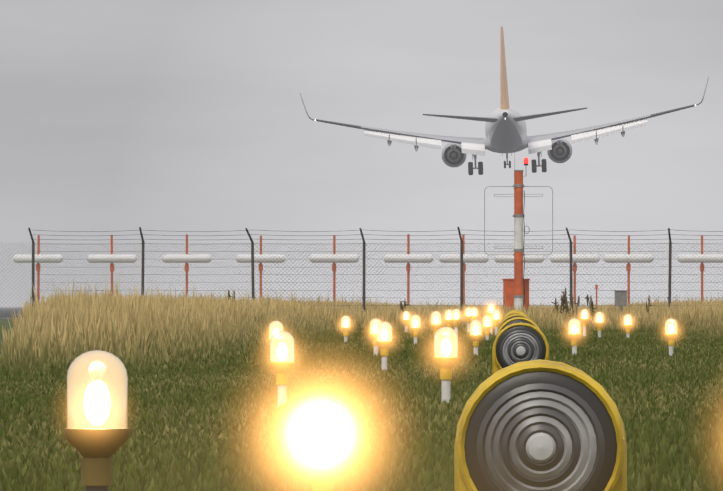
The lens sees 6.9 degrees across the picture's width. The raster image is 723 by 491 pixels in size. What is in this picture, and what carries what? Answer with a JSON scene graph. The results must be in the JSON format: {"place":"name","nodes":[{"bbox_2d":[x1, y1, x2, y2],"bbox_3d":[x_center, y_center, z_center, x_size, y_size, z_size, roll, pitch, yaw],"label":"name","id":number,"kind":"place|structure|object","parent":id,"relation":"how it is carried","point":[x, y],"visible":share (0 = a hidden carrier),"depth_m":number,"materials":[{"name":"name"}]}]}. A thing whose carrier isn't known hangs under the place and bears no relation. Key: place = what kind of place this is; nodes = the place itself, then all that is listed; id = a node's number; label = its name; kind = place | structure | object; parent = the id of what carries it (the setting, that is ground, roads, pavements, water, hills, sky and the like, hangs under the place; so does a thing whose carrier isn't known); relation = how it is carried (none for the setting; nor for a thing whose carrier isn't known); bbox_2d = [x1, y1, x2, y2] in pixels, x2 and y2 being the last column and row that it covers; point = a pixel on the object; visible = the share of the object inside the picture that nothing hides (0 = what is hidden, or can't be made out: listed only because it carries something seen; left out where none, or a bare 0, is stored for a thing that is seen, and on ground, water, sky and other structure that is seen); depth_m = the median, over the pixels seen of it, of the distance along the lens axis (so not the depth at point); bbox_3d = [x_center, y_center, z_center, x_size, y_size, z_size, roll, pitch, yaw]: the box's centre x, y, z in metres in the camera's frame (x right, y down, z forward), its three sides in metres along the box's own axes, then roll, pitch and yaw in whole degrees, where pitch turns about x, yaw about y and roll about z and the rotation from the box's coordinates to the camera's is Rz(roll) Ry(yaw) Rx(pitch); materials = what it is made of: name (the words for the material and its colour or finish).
{"place":"outdoors","nodes":[
{"label":"outdoors","id":0,"kind":"place"},
{"bbox_2d":[0,307,26,353],"bbox_3d":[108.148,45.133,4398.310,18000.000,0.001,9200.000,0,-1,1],"label":"ground","id":1,"kind":"structure","parent":0,"point":[18,310],"depth_m":420.05,"materials":[{"name":"grey plant"}]},
{"bbox_2d":[63,350,130,490],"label":"approach light","id":2,"kind":"object","parent":1,"relation":"on","point":[97,448],"visible":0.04,"depth_m":15.35,"materials":[{"name":"yellow glass"}]},
{"bbox_2d":[268,321,282,359],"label":"approach light","id":3,"kind":"object","parent":1,"relation":"on","point":[275,330],"depth_m":65.86,"materials":[{"name":"yellow glass"}]},
{"bbox_2d":[269,331,295,407],"bbox_3d":[-0.512,0.826,38.893,0.195,0.548,0.200,0,-1,1],"label":"approach light","id":4,"kind":"object","parent":1,"relation":"on","point":[282,368],"depth_m":38.85,"materials":[{"name":"yellow glass"}]},
{"bbox_2d":[284,396,360,490],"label":"runway light","id":5,"kind":"object","parent":1,"relation":"on","point":[322,434],"depth_m":14.87,"materials":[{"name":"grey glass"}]},
{"bbox_2d":[341,316,350,342],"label":"approach light","id":6,"kind":"object","parent":1,"relation":"on","point":[345,328],"depth_m":101.86,"materials":[{"name":"yellow glass"}]},
{"bbox_2d":[0,227,722,331],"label":"perimeter fence","id":7,"kind":"object","parent":1,"relation":"on","point":[252,264],"visible":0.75,"depth_m":159.96,"materials":[{"name":"metal"}]},
{"bbox_2d":[0,234,722,318],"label":"localizer antenna row","id":8,"kind":"object","parent":1,"relation":"on","point":[408,258],"depth_m":229.71,"materials":[{"name":"orange paint"}]},
{"bbox_2d":[369,318,381,355],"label":"approach light","id":9,"kind":"object","parent":1,"relation":"on","point":[372,335],"depth_m":76.85,"materials":[{"name":"yellow glass"}]},
{"bbox_2d":[376,322,392,370],"bbox_3d":[0.232,1.045,60.881,0.195,0.554,0.200,0,-1,1],"label":"approach light","id":10,"kind":"object","parent":1,"relation":"on","point":[384,344],"depth_m":60.84,"materials":[{"name":"yellow glass"}]},
{"bbox_2d":[403,311,409,331],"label":"approach light","id":11,"kind":"object","parent":1,"relation":"on","point":[406,319],"depth_m":139.85,"materials":[{"name":"yellow glass"}]},
{"bbox_2d":[96,289,722,317],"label":"grass fence line","id":12,"kind":"object","parent":1,"relation":"on","point":[612,309],"visible":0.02,"depth_m":160.62,"materials":[{"name":"plant"}]},
{"bbox_2d":[410,315,420,344],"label":"approach light","id":13,"kind":"object","parent":1,"relation":"on","point":[416,328],"depth_m":94.83,"materials":[{"name":"yellow glass"}]},
{"bbox_2d":[430,311,441,334],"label":"approach light","id":14,"kind":"object","parent":1,"relation":"on","point":[435,320],"depth_m":90.82,"materials":[{"name":"yellow glass"}]},
{"bbox_2d":[228,288,653,320],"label":"meadow weeds","id":15,"kind":"object","parent":1,"relation":"on","point":[563,299],"visible":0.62,"depth_m":150.70,"materials":[{"name":"brown"}]},
{"bbox_2d":[433,327,458,402],"bbox_3d":[0.556,0.822,39.666,0.195,0.572,0.200,0,-1,1],"label":"approach light","id":16,"kind":"object","parent":1,"relation":"on","point":[446,364],"depth_m":39.63,"materials":[{"name":"yellow glass"}]},
{"bbox_2d":[445,309,452,337],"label":"approach light","id":17,"kind":"object","parent":1,"relation":"on","point":[448,316],"depth_m":114.82,"materials":[{"name":"yellow glass"}]},
{"bbox_2d":[453,309,460,334],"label":"approach light","id":18,"kind":"object","parent":1,"relation":"on","point":[456,315],"depth_m":115.81,"materials":[{"name":"yellow glass"}]},
{"bbox_2d":[465,307,471,331],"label":"approach light","id":19,"kind":"object","parent":1,"relation":"on","point":[467,316],"depth_m":134.82,"materials":[{"name":"yellow glass"}]},
{"bbox_2d":[471,307,477,331],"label":"approach light","id":20,"kind":"object","parent":1,"relation":"on","point":[474,314],"depth_m":135.80,"materials":[{"name":"yellow glass"}]},
{"bbox_2d":[469,320,482,354],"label":"approach light","id":21,"kind":"object","parent":1,"relation":"on","point":[476,338],"depth_m":77.82,"materials":[{"name":"yellow glass"}]},
{"bbox_2d":[483,315,491,339],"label":"approach light","id":22,"kind":"object","parent":1,"relation":"on","point":[487,329],"depth_m":104.81,"materials":[{"name":"yellow glass"}]},
{"bbox_2d":[488,303,494,334],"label":"approach light","id":23,"kind":"object","parent":1,"relation":"on","point":[490,310],"depth_m":129.81,"materials":[{"name":"yellow glass"}]},
{"bbox_2d":[492,310,499,334],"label":"approach light","id":24,"kind":"object","parent":1,"relation":"on","point":[495,320],"depth_m":124.80,"materials":[{"name":"yellow glass"}]},
{"bbox_2d":[498,314,530,329],"bbox_3d":[1.328,0.905,51.358,0.340,0.642,0.386,0,-1,1],"label":"approach light","id":25,"kind":"object","parent":1,"relation":"on","point":[510,317],"visible":0.04,"depth_m":51.20,"materials":[{"name":"yellow metal"}]},
{"bbox_2d":[501,312,528,321],"bbox_3d":[1.541,0.988,59.955,0.340,0.650,0.386,0,-1,1],"label":"approach light","id":26,"kind":"object","parent":1,"relation":"on","point":[513,313],"visible":0.06,"depth_m":59.80,"materials":[{"name":"yellow metal"}]},
{"bbox_2d":[496,317,539,335],"bbox_3d":[1.141,0.832,43.560,0.340,0.630,0.386,0,-1,1],"label":"approach light","id":27,"kind":"object","parent":1,"relation":"on","point":[515,320],"visible":0.1,"depth_m":43.41,"materials":[{"name":"yellow metal"}]},
{"bbox_2d":[484,157,552,310],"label":"antenna mast","id":28,"kind":"object","parent":1,"relation":"on","point":[516,288],"visible":0.94,"depth_m":154.77,"materials":[{"name":"red metal"}]},
{"bbox_2d":[492,322,548,374],"bbox_3d":[0.951,0.765,35.962,0.340,0.612,0.386,0,-1,1],"label":"approach light","id":29,"kind":"object","parent":1,"relation":"on","point":[513,343],"visible":0.46,"depth_m":35.80,"materials":[{"name":"grey metal"}]},
{"bbox_2d":[454,359,626,490],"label":"approach light","id":30,"kind":"object","parent":1,"relation":"on","point":[539,425],"depth_m":11.80,"materials":[{"name":"grey metal"}]},
{"bbox_2d":[568,318,580,354],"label":"approach light","id":31,"kind":"object","parent":1,"relation":"on","point":[574,329],"depth_m":76.79,"materials":[{"name":"yellow glass"}]},
{"bbox_2d":[580,309,588,336],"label":"approach light","id":32,"kind":"object","parent":1,"relation":"on","point":[585,316],"depth_m":119.76,"materials":[{"name":"yellow glass"}]},
{"bbox_2d":[595,312,603,336],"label":"approach light","id":33,"kind":"object","parent":1,"relation":"on","point":[599,321],"depth_m":109.76,"materials":[{"name":"yellow glass"}]},
{"bbox_2d":[614,290,627,311],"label":"field cabinet","id":34,"kind":"object","parent":1,"relation":"on","point":[620,295],"visible":0.62,"depth_m":157.62,"materials":[{"name":"grey metal"}]},
{"bbox_2d":[623,314,632,337],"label":"approach light","id":35,"kind":"object","parent":1,"relation":"on","point":[628,320],"depth_m":109.74,"materials":[{"name":"yellow glass"}]},
{"bbox_2d":[664,318,677,355],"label":"approach light","id":36,"kind":"object","parent":1,"relation":"on","point":[670,337],"depth_m":76.76,"materials":[{"name":"yellow glass"}]},
{"bbox_2d":[0,354,722,490],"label":"grass","id":37,"kind":"structure","parent":0,"point":[209,430],"depth_m":32.24,"materials":[{"name":"green plant"}]},
{"bbox_2d":[0,277,722,372],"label":"grass","id":38,"kind":"structure","parent":0,"point":[211,333],"depth_m":83.95,"materials":[{"name":"beige plant"}]},
{"bbox_2d":[0,0,722,306],"label":"sky","id":39,"kind":"structure","parent":0,"point":[167,117],"materials":[{"name":"grey"}]},
{"bbox_2d":[300,26,708,174],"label":"airliner","id":40,"kind":"object","parent":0,"point":[505,129],"visible":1,"depth_m":540.99,"materials":[{"name":"white metal"}]}
]}

